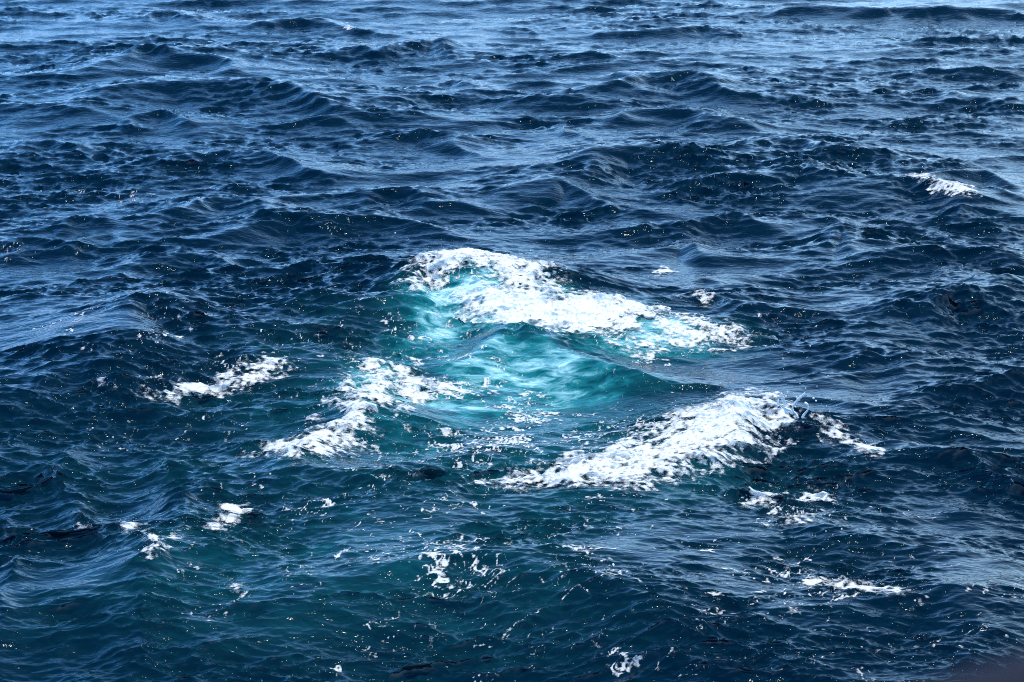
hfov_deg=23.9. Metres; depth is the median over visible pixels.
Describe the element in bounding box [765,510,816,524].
whitecap
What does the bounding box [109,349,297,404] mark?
whitecap
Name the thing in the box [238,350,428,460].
whitecap
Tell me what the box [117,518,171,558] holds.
whitecap
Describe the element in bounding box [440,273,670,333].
whitecap
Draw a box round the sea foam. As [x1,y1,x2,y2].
[3,189,1022,681]
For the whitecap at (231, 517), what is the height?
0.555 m
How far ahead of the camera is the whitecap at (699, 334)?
30.39 m
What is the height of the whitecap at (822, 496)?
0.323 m
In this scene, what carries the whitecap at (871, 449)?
on the water
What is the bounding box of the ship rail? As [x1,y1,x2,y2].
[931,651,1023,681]
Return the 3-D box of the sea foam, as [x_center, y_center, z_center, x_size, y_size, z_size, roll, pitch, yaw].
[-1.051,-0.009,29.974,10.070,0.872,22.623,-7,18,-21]
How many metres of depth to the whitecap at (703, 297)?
31.88 m
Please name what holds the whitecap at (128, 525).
on the water
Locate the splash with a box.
[775,386,829,422]
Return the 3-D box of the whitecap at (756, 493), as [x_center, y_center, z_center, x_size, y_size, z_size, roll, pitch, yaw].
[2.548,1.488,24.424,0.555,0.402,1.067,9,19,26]
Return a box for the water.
[0,0,1023,681]
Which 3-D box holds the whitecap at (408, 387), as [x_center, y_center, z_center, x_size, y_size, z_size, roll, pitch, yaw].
[-0.872,0.481,28.348,1.552,0.343,1.485,0,17,0]
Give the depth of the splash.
26.29 m
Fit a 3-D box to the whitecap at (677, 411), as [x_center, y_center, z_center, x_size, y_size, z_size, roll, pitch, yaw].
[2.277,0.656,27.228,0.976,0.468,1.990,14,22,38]
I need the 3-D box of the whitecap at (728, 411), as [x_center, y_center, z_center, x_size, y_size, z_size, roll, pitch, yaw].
[1.821,0.750,25.905,2.286,1.086,5.325,14,22,39]
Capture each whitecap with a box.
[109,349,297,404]
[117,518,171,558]
[120,517,159,530]
[196,499,252,530]
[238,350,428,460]
[381,368,498,404]
[395,215,584,298]
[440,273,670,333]
[473,367,828,490]
[604,310,774,359]
[652,266,677,275]
[654,395,742,417]
[694,289,713,302]
[739,483,787,507]
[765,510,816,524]
[796,485,847,503]
[802,535,930,596]
[811,399,884,456]
[898,166,980,196]
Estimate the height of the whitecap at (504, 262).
1.088 m
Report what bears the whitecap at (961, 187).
on the water
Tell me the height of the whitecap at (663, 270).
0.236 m
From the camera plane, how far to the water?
30.04 m
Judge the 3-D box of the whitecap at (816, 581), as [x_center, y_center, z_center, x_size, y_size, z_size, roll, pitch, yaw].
[3.182,2.071,21.682,0.826,0.614,1.483,-14,22,-38]

